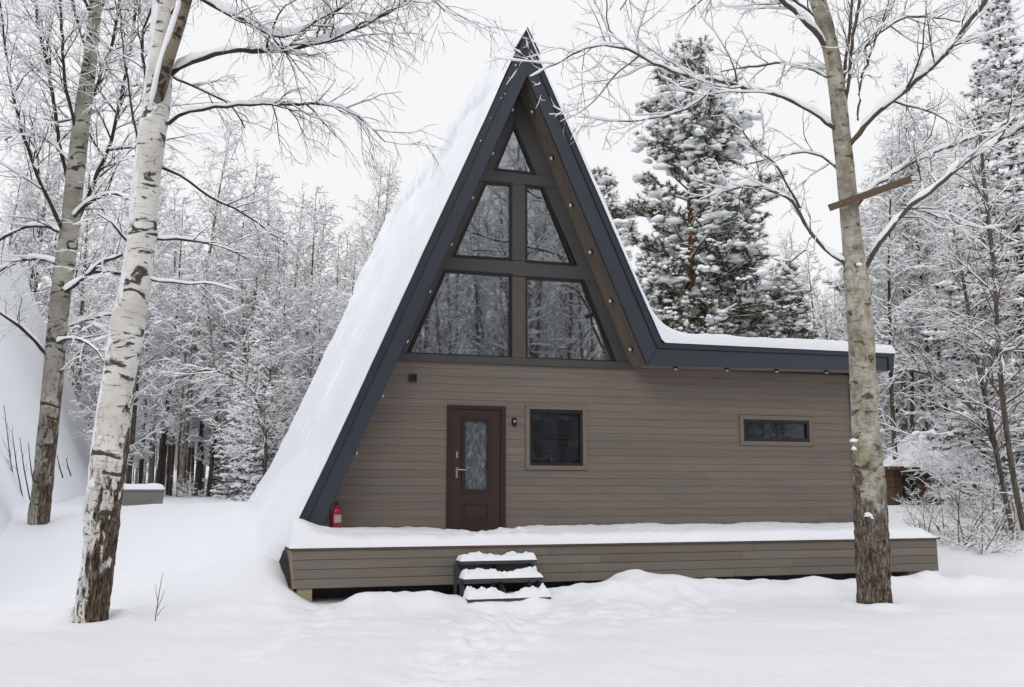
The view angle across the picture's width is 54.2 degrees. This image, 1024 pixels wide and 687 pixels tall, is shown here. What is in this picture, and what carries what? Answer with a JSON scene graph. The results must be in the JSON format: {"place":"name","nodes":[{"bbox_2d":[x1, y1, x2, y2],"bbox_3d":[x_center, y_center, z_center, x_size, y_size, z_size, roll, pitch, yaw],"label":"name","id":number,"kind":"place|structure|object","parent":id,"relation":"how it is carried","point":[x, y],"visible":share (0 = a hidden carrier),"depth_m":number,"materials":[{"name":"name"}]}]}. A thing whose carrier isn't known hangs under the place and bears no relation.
{"place":"outdoors","nodes":[
{"label":"outdoors","id":0,"kind":"place"},
{"bbox_2d":[0,464,1023,686],"bbox_3d":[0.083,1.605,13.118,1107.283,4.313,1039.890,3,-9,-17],"label":"snowy ground","id":1,"kind":"structure","parent":0,"point":[236,611],"depth_m":12.27,"materials":[{"name":"white snow"}]},
{"bbox_2d":[0,162,46,299],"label":"tree","id":2,"kind":"object","parent":1,"relation":"on","point":[11,204],"visible":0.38,"depth_m":50.42,"materials":[{"name":"grey plant"}]},
{"bbox_2d":[0,149,52,283],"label":"tree","id":3,"kind":"object","parent":1,"relation":"on","point":[18,206],"visible":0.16,"depth_m":52.53,"materials":[{"name":"grey plant"}]},
{"bbox_2d":[6,176,69,354],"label":"tree","id":4,"kind":"object","parent":1,"relation":"on","point":[32,276],"visible":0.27,"depth_m":51.05,"materials":[{"name":"white plant"}]},
{"bbox_2d":[0,105,79,362],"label":"birch tree","id":5,"kind":"object","parent":1,"relation":"on","point":[52,163],"visible":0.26,"depth_m":51.80,"materials":[{"name":"white wood"}]},
{"bbox_2d":[0,240,91,536],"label":"neighbour cabin","id":6,"kind":"object","parent":1,"relation":"on","point":[21,364],"visible":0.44,"depth_m":28.53,"materials":[{"name":"white metal"}]},
{"bbox_2d":[14,150,91,380],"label":"tree","id":7,"kind":"object","parent":1,"relation":"on","point":[57,205],"visible":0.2,"depth_m":52.01,"materials":[{"name":"grey plant"}]},
{"bbox_2d":[37,114,118,400],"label":"birch tree","id":8,"kind":"object","parent":1,"relation":"on","point":[94,166],"visible":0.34,"depth_m":48.83,"materials":[{"name":"grey wood"}]},
{"bbox_2d":[65,286,103,433],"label":"sapling","id":9,"kind":"object","parent":1,"relation":"on","point":[80,391],"visible":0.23,"depth_m":48.66,"materials":[{"name":"white wood"}]},
{"bbox_2d":[66,212,125,392],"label":"tree","id":10,"kind":"object","parent":1,"relation":"on","point":[96,385],"visible":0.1,"depth_m":50.60,"materials":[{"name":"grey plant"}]},
{"bbox_2d":[64,178,128,427],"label":"tree","id":11,"kind":"object","parent":1,"relation":"on","point":[68,348],"visible":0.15,"depth_m":51.41,"materials":[{"name":"grey plant"}]},
{"bbox_2d":[0,0,226,524],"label":"birch tree","id":12,"kind":"object","parent":1,"relation":"on","point":[59,324],"visible":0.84,"depth_m":17.63,"materials":[{"name":"grey plant"}]},
{"bbox_2d":[62,252,168,465],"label":"sapling","id":13,"kind":"object","parent":1,"relation":"on","point":[138,427],"visible":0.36,"depth_m":35.81,"materials":[{"name":"grey wood"}]},
{"bbox_2d":[70,122,165,381],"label":"birch tree","id":14,"kind":"object","parent":1,"relation":"on","point":[106,296],"visible":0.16,"depth_m":47.06,"materials":[{"name":"white wood"}]},
{"bbox_2d":[69,152,188,483],"bbox_3d":[-13.595,-0.975,36.484,4.001,13.480,3.474,7,-11,-37],"label":"tree","id":15,"kind":"object","parent":1,"relation":"on","point":[138,381],"visible":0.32,"depth_m":36.28,"materials":[{"name":"grey plant"}]},
{"bbox_2d":[122,483,164,505],"bbox_3d":[-9.593,3.964,25.733,1.231,0.733,0.960,3,-9,-17],"label":"garden box","id":16,"kind":"object","parent":1,"relation":"on","point":[142,494],"visible":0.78,"depth_m":25.37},
{"bbox_2d":[103,187,186,483],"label":"tree","id":17,"kind":"object","parent":1,"relation":"on","point":[140,475],"visible":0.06,"depth_m":40.95,"materials":[{"name":"white plant"}]},
{"bbox_2d":[137,276,192,482],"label":"birch tree","id":18,"kind":"object","parent":1,"relation":"on","point":[153,450],"visible":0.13,"depth_m":39.98,"materials":[{"name":"white wood"}]},
{"bbox_2d":[141,278,201,482],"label":"tree","id":19,"kind":"object","parent":1,"relation":"on","point":[180,306],"visible":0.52,"depth_m":36.70,"materials":[{"name":"white plant"}]},
{"bbox_2d":[141,196,209,483],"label":"tree","id":20,"kind":"object","parent":1,"relation":"on","point":[179,265],"visible":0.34,"depth_m":38.44,"materials":[{"name":"white plant"}]},
{"bbox_2d":[153,312,200,495],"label":"tree","id":21,"kind":"object","parent":1,"relation":"on","point":[172,465],"visible":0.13,"depth_m":39.65,"materials":[{"name":"grey plant"}]},
{"bbox_2d":[154,304,204,496],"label":"tree","id":22,"kind":"object","parent":1,"relation":"on","point":[180,419],"visible":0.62,"depth_m":36.15,"materials":[{"name":"grey plant"}]},
{"bbox_2d":[140,179,230,494],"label":"tree","id":23,"kind":"object","parent":1,"relation":"on","point":[174,197],"visible":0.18,"depth_m":44.02,"materials":[{"name":"grey plant"}]},
{"bbox_2d":[180,254,238,495],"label":"birch tree","id":24,"kind":"object","parent":1,"relation":"on","point":[212,342],"visible":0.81,"depth_m":35.82,"materials":[{"name":"grey wood"}]},
{"bbox_2d":[158,109,264,496],"bbox_3d":[-11.214,-1.645,36.917,3.862,14.946,4.422,3,-9,-13],"label":"birch tree","id":25,"kind":"object","parent":1,"relation":"on","point":[198,318],"visible":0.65,"depth_m":37.12,"materials":[{"name":"grey wood"}]},
{"bbox_2d":[182,178,247,495],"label":"tree","id":26,"kind":"object","parent":1,"relation":"on","point":[197,475],"visible":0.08,"depth_m":40.02,"materials":[{"name":"grey plant"}]},
{"bbox_2d":[171,269,259,486],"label":"sapling","id":27,"kind":"object","parent":1,"relation":"on","point":[199,438],"visible":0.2,"depth_m":37.82,"materials":[{"name":"white wood"}]},
{"bbox_2d":[198,412,236,496],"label":"spruce tree","id":28,"kind":"object","parent":1,"relation":"on","point":[217,471],"visible":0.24,"depth_m":37.48,"materials":[{"name":"white wood"}]},
{"bbox_2d":[185,190,268,496],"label":"tree","id":29,"kind":"object","parent":1,"relation":"on","point":[210,474],"visible":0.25,"depth_m":37.48,"materials":[{"name":"white plant"}]},
{"bbox_2d":[198,261,256,476],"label":"tree","id":30,"kind":"object","parent":1,"relation":"on","point":[223,292],"visible":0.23,"depth_m":36.81,"materials":[{"name":"white plant"}]},
{"bbox_2d":[149,334,306,477],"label":"leaning tree","id":31,"kind":"object","parent":1,"relation":"on","point":[201,370],"visible":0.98,"depth_m":29.43,"materials":[{"name":"grey wood"}]},
{"bbox_2d":[210,378,260,498],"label":"spruce tree","id":32,"kind":"object","parent":1,"relation":"on","point":[226,488],"visible":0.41,"depth_m":33.56,"materials":[{"name":"grey wood"}]},
{"bbox_2d":[196,219,282,493],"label":"tree","id":33,"kind":"object","parent":1,"relation":"on","point":[261,288],"visible":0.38,"depth_m":36.85,"materials":[{"name":"grey plant"}]},
{"bbox_2d":[203,147,285,396],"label":"tree","id":34,"kind":"object","parent":1,"relation":"on","point":[260,176],"visible":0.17,"depth_m":41.60,"materials":[{"name":"grey plant"}]},
{"bbox_2d":[200,201,291,472],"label":"tree","id":35,"kind":"object","parent":1,"relation":"on","point":[257,263],"visible":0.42,"depth_m":36.61,"materials":[{"name":"grey plant"}]},
{"bbox_2d":[210,338,290,496],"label":"spruce tree","id":36,"kind":"object","parent":1,"relation":"on","point":[238,430],"visible":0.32,"depth_m":32.02,"materials":[{"name":"grey wood"}]},
{"bbox_2d":[231,382,282,500],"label":"spruce tree","id":37,"kind":"object","parent":1,"relation":"on","point":[256,453],"visible":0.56,"depth_m":30.64,"materials":[{"name":"grey wood"}]},
{"bbox_2d":[219,240,296,493],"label":"tree","id":38,"kind":"object","parent":1,"relation":"on","point":[241,313],"visible":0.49,"depth_m":36.08,"materials":[{"name":"grey plant"}]},
{"bbox_2d":[0,0,523,622],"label":"birch tree","id":39,"kind":"object","parent":1,"relation":"on","point":[110,436],"visible":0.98,"depth_m":12.29,"materials":[{"name":"white plant"}]},
{"bbox_2d":[225,210,302,472],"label":"tree","id":40,"kind":"object","parent":1,"relation":"on","point":[273,240],"visible":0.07,"depth_m":38.85,"materials":[{"name":"white plant"}]},
{"bbox_2d":[240,285,300,463],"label":"sapling","id":41,"kind":"object","parent":1,"relation":"on","point":[270,327],"visible":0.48,"depth_m":35.32,"materials":[{"name":"grey wood"}]},
{"bbox_2d":[250,262,301,414],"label":"birch tree","id":42,"kind":"object","parent":1,"relation":"on","point":[276,290],"visible":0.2,"depth_m":37.11,"materials":[{"name":"white wood"}]},
{"bbox_2d":[241,267,321,461],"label":"sapling","id":43,"kind":"object","parent":1,"relation":"on","point":[297,299],"visible":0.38,"depth_m":35.98,"materials":[{"name":"grey wood"}]},
{"bbox_2d":[246,168,317,365],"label":"tree","id":44,"kind":"object","parent":1,"relation":"on","point":[276,209],"visible":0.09,"depth_m":45.59,"materials":[{"name":"grey plant"}]},
{"bbox_2d":[266,306,305,437],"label":"tree","id":45,"kind":"object","parent":1,"relation":"on","point":[286,367],"visible":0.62,"depth_m":35.39,"materials":[{"name":"grey plant"}]},
{"bbox_2d":[280,288,317,422],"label":"tree","id":46,"kind":"object","parent":1,"relation":"on","point":[304,329],"visible":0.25,"depth_m":38.35,"materials":[{"name":"white plant"}]},
{"bbox_2d":[277,180,324,364],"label":"tree","id":47,"kind":"object","parent":1,"relation":"on","point":[299,243],"visible":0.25,"depth_m":46.74,"materials":[{"name":"grey plant"}]},
{"bbox_2d":[274,290,334,440],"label":"sapling","id":48,"kind":"object","parent":1,"relation":"on","point":[311,367],"visible":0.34,"depth_m":37.44,"materials":[{"name":"white wood"}]},
{"bbox_2d":[280,185,339,378],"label":"tree","id":49,"kind":"object","parent":1,"relation":"on","point":[314,221],"visible":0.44,"depth_m":43.13,"materials":[{"name":"white plant"}]},
{"bbox_2d":[289,268,342,396],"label":"tree","id":50,"kind":"object","parent":1,"relation":"on","point":[329,289],"visible":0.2,"depth_m":39.27,"materials":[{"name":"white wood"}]},
{"bbox_2d":[293,189,350,377],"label":"tree","id":51,"kind":"object","parent":1,"relation":"on","point":[323,236],"visible":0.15,"depth_m":47.72,"materials":[{"name":"grey plant"}]},
{"bbox_2d":[307,232,356,376],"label":"tree","id":52,"kind":"object","parent":1,"relation":"on","point":[340,236],"visible":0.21,"depth_m":43.49,"materials":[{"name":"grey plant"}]},
{"bbox_2d":[303,225,365,374],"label":"tree","id":53,"kind":"object","parent":1,"relation":"on","point":[340,259],"visible":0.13,"depth_m":46.63,"materials":[{"name":"grey plant"}]},
{"bbox_2d":[316,272,356,349],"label":"tree","id":54,"kind":"object","parent":1,"relation":"on","point":[344,294],"visible":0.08,"depth_m":38.55,"materials":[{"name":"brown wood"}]},
{"bbox_2d":[324,239,366,333],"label":"tree","id":55,"kind":"object","parent":1,"relation":"on","point":[353,269],"visible":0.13,"depth_m":41.97,"materials":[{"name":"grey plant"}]},
{"bbox_2d":[327,157,403,336],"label":"birch tree","id":56,"kind":"object","parent":1,"relation":"on","point":[383,212],"visible":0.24,"depth_m":47.84,"materials":[{"name":"white wood"}]},
{"bbox_2d":[333,159,401,300],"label":"birch tree","id":57,"kind":"object","parent":1,"relation":"on","point":[366,218],"visible":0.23,"depth_m":53.79,"materials":[{"name":"white wood"}]},
{"bbox_2d":[454,551,551,602],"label":"entrance steps","id":58,"kind":"structure","parent":1,"relation":"on","point":[529,573],"depth_m":14.72,"materials":[{"name":"grey metal"}]},
{"bbox_2d":[46,263,1020,491],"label":"wood","id":59,"kind":"object","parent":1,"relation":"on","point":[146,464],"visible":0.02,"depth_m":58.11,"materials":[{"name":"grey plant"}]},
{"bbox_2d":[247,27,895,579],"bbox_3d":[-0.403,0.263,23.476,12.139,10.172,13.101,3,-9,-17],"label":"frame cabin","id":60,"kind":"object","parent":1,"relation":"on","point":[507,349],"visible":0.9,"depth_m":17.61,"materials":[{"name":"brown wood"}]},
{"bbox_2d":[407,269,512,357],"bbox_3d":[-0.885,-0.512,17.199,1.867,1.520,0.073,3,-9,-17],"label":"window","id":61,"kind":"structure","parent":60,"relation":"in","point":[468,313],"depth_m":17.26,"materials":[{"name":"clear glass"}]},
{"bbox_2d":[446,405,505,531],"bbox_3d":[-0.605,2.131,16.890,1.025,2.160,0.151,3,-9,-17],"label":"door","id":62,"kind":"structure","parent":60,"relation":"in","point":[476,435],"depth_m":16.89,"materials":[{"name":"brown wood"}]},
{"bbox_2d":[452,181,512,260],"bbox_3d":[-0.522,-2.171,17.555,1.107,1.436,0.073,3,-9,-17],"label":"window","id":63,"kind":"structure","parent":60,"relation":"in","point":[487,232],"depth_m":17.60,"materials":[{"name":"clear glass"}]},
{"bbox_2d":[494,121,535,174],"bbox_3d":[0.050,-3.512,17.930,0.803,0.969,0.073,3,-9,-17],"label":"window","id":64,"kind":"structure","parent":60,"relation":"in","point":[514,157],"depth_m":17.92,"materials":[{"name":"clear glass"}]},
{"bbox_2d":[524,184,574,265],"bbox_3d":[0.671,-2.113,17.919,0.961,1.436,0.073,3,-9,-17],"label":"window","id":65,"kind":"structure","parent":60,"relation":"in","point":[545,243],"depth_m":17.89,"materials":[{"name":"clear glass"}]},
{"bbox_2d":[525,405,586,469],"bbox_3d":[0.762,1.638,17.410,1.122,1.115,0.090,3,-9,-17],"label":"window","id":66,"kind":"structure","parent":60,"relation":"in","point":[555,435],"depth_m":17.41,"materials":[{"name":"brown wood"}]},
{"bbox_2d":[524,276,616,361],"bbox_3d":[1.044,-0.414,17.787,1.741,1.495,0.073,3,-9,-17],"label":"window","id":67,"kind":"structure","parent":60,"relation":"in","point":[563,322],"depth_m":17.76,"materials":[{"name":"clear glass"}]},
{"bbox_2d":[738,415,812,445],"bbox_3d":[4.936,1.635,18.713,1.545,0.550,0.090,3,-9,-17],"label":"window","id":68,"kind":"structure","parent":60,"relation":"in","point":[754,430],"depth_m":18.70,"materials":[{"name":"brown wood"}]},
{"bbox_2d":[279,517,939,601],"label":"deck","id":69,"kind":"structure","parent":1,"relation":"on","point":[317,561],"depth_m":15.88,"materials":[{"name":"brown wood"}]},
{"bbox_2d":[591,165,663,299],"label":"pine tree","id":70,"kind":"object","parent":1,"relation":"on","point":[621,218],"visible":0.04,"depth_m":44.91,"materials":[{"name":"green plant"}]},
{"bbox_2d":[608,34,807,337],"bbox_3d":[6.281,-3.184,37.833,9.064,18.013,8.563,-5,-10,31],"label":"pine tree","id":71,"kind":"object","parent":1,"relation":"on","point":[686,141],"visible":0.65,"depth_m":36.90,"materials":[{"name":"green plant"}]},
{"bbox_2d":[706,233,785,336],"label":"pine tree","id":72,"kind":"object","parent":1,"relation":"on","point":[760,333],"visible":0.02,"depth_m":42.82,"materials":[{"name":"green plant"}]},
{"bbox_2d":[484,0,1023,603],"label":"bare tree","id":73,"kind":"object","parent":1,"relation":"on","point":[872,548],"visible":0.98,"depth_m":14.15,"materials":[{"name":"grey plant"}]},
{"bbox_2d":[828,176,911,210],"bbox_3d":[5.048,-2.115,14.102,1.188,0.493,0.040,0,-8,3],"label":"nailed plank","id":74,"kind":"object","parent":73,"relation":"attached to","point":[870,193],"visible":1,"depth_m":14.09,"materials":[{"name":"brown wood"}]},
{"bbox_2d":[759,262,828,339],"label":"pine tree","id":75,"kind":"object","parent":1,"relation":"on","point":[793,324],"visible":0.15,"depth_m":41.41,"materials":[{"name":"green plant"}]},
{"bbox_2d":[794,245,841,339],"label":"tree","id":76,"kind":"object","parent":1,"relation":"on","point":[813,280],"visible":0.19,"depth_m":48.66,"materials":[{"name":"grey plant"}]},
{"bbox_2d":[806,294,881,425],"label":"tree","id":77,"kind":"object","parent":1,"relation":"on","point":[823,314],"visible":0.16,"depth_m":37.80,"materials":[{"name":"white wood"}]},
{"bbox_2d":[806,216,895,418],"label":"pine tree","id":78,"kind":"object","parent":1,"relation":"on","point":[833,282],"visible":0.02,"depth_m":51.05,"materials":[{"name":"white plant"}]},
{"bbox_2d":[831,241,941,457],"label":"sapling","id":79,"kind":"object","parent":1,"relation":"on","point":[904,417],"visible":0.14,"depth_m":32.95,"materials":[{"name":"white wood"}]},
{"bbox_2d":[859,127,936,459],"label":"tree","id":80,"kind":"object","parent":1,"relation":"on","point":[894,159],"visible":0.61,"depth_m":31.62,"materials":[{"name":"grey plant"}]},
{"bbox_2d":[829,53,968,438],"bbox_3d":[12.893,-2.288,33.210,4.392,15.411,3.795,0,-8,-2],"label":"birch tree","id":81,"kind":"object","parent":1,"relation":"on","point":[916,118],"visible":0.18,"depth_m":33.62,"materials":[{"name":"white wood"}]},
{"bbox_2d":[862,126,949,433],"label":"tree","id":82,"kind":"object","parent":1,"relation":"on","point":[911,376],"visible":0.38,"depth_m":32.29,"materials":[{"name":"grey plant"}]},
{"bbox_2d":[878,376,944,459],"bbox_3d":[12.099,2.608,31.456,3.306,5.591,4.718,-2,-9,15],"label":"bush","id":83,"kind":"object","parent":1,"relation":"on","point":[886,440],"visible":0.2,"depth_m":31.93,"materials":[{"name":"white wood"}]},
{"bbox_2d":[866,110,972,430],"bbox_3d":[13.659,-1.246,33.722,3.484,13.517,4.012,10,-13,-40],"label":"tree","id":84,"kind":"object","parent":1,"relation":"on","point":[919,377],"visible":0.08,"depth_m":33.38,"materials":[{"name":"grey plant"}]},
{"bbox_2d":[873,120,979,430],"bbox_3d":[12.916,-1.093,31.887,3.583,12.810,2.854,-8,-12,44],"label":"tree","id":85,"kind":"object","parent":1,"relation":"on","point":[919,276],"visible":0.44,"depth_m":31.64,"materials":[{"name":"grey plant"}]},
{"bbox_2d":[881,111,972,436],"bbox_3d":[13.651,-1.257,32.826,2.932,13.375,3.772,5,-10,-31],"label":"tree","id":86,"kind":"object","parent":1,"relation":"on","point":[944,200],"visible":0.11,"depth_m":32.51,"materials":[{"name":"white plant"}]},
{"bbox_2d":[885,135,986,436],"bbox_3d":[13.618,-0.866,31.526,3.397,12.212,2.750,2,-9,-14],"label":"tree","id":87,"kind":"object","parent":1,"relation":"on","point":[915,177],"visible":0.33,"depth_m":31.73,"materials":[{"name":"white plant"}]},
{"bbox_2d":[883,431,1005,504],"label":"garden shed","id":88,"kind":"structure","parent":1,"relation":"on","point":[896,480],"depth_m":28.55,"materials":[{"name":"brown wood"}]},
{"bbox_2d":[896,484,994,540],"bbox_3d":[9.731,3.846,22.471,2.038,1.411,1.583,-5,-10,30],"label":"weed clump","id":89,"kind":"object","parent":1,"relation":"on","point":[948,519],"visible":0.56,"depth_m":22.52,"materials":[{"name":"white"}]},
{"bbox_2d":[878,311,1023,518],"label":"leaning tree","id":90,"kind":"object","parent":1,"relation":"on","point":[953,394],"visible":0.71,"depth_m":23.60,"materials":[{"name":"grey wood"}]},
{"bbox_2d":[879,341,1023,505],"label":"bush","id":91,"kind":"object","parent":1,"relation":"on","point":[925,443],"visible":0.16,"depth_m":27.96,"materials":[{"name":"white wood"}]},
{"bbox_2d":[882,390,1023,507],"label":"bush","id":92,"kind":"object","parent":1,"relation":"on","point":[915,464],"visible":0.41,"depth_m":26.86,"materials":[{"name":"grey wood"}]},
{"bbox_2d":[883,70,1023,530],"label":"leaning tree","id":93,"kind":"object","parent":1,"relation":"on","point":[998,363],"visible":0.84,"depth_m":20.97,"materials":[{"name":"grey wood"}]},
{"bbox_2d":[906,457,1001,518],"bbox_3d":[10.999,3.651,24.595,2.414,1.754,1.366,-3,-9,19],"label":"bush","id":94,"kind":"object","parent":1,"relation":"on","point":[946,498],"visible":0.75,"depth_m":24.73,"materials":[{"name":"white plant"}]},
{"bbox_2d":[891,171,1023,530],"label":"leaning tree","id":95,"kind":"object","parent":1,"relation":"on","point":[983,391],"visible":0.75,"depth_m":21.96,"materials":[{"name":"grey wood"}]},
{"bbox_2d":[914,480,1012,550],"bbox_3d":[9.752,3.809,21.715,1.879,1.676,2.420,-2,-9,15],"label":"weed clump","id":96,"kind":"object","parent":1,"relation":"on","point":[965,526],"visible":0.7,"depth_m":21.35,"materials":[{"name":"white"}]},
{"bbox_2d":[906,436,1023,518],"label":"bush","id":97,"kind":"object","parent":1,"relation":"on","point":[950,466],"visible":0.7,"depth_m":25.01,"materials":[{"name":"grey wood"}]},
{"bbox_2d":[910,0,1023,490],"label":"spruce tree","id":98,"kind":"object","parent":1,"relation":"on","point":[1011,43],"visible":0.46,"depth_m":27.86,"materials":[{"name":"grey wood"}]},
{"bbox_2d":[932,228,1023,452],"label":"sapling","id":99,"kind":"object","parent":1,"relation":"on","point":[967,368],"visible":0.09,"depth_m":30.33,"materials":[{"name":"white wood"}]},
{"bbox_2d":[933,437,1023,527],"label":"bush","id":100,"kind":"object","parent":1,"relation":"on","point":[981,494],"visible":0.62,"depth_m":24.15,"materials":[{"name":"white plant"}]},
{"bbox_2d":[935,478,1023,538],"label":"weed clump","id":101,"kind":"object","parent":1,"relation":"on","point":[969,524],"visible":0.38,"depth_m":22.59,"materials":[{"name":"white"}]},
{"bbox_2d":[936,497,1023,557],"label":"weed clump","id":102,"kind":"object","parent":1,"relation":"on","point":[989,539],"visible":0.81,"depth_m":21.02,"materials":[{"name":"white"}]},
{"bbox_2d":[977,407,1023,517],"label":"spruce tree","id":103,"kind":"object","parent":1,"relation":"on","point":[1005,465],"visible":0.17,"depth_m":25.65,"materials":[{"name":"white wood"}]},
{"bbox_2d":[0,0,1023,463],"label":"sky","id":104,"kind":"structure","parent":0,"point":[436,94],"materials":[{"name":"white"}]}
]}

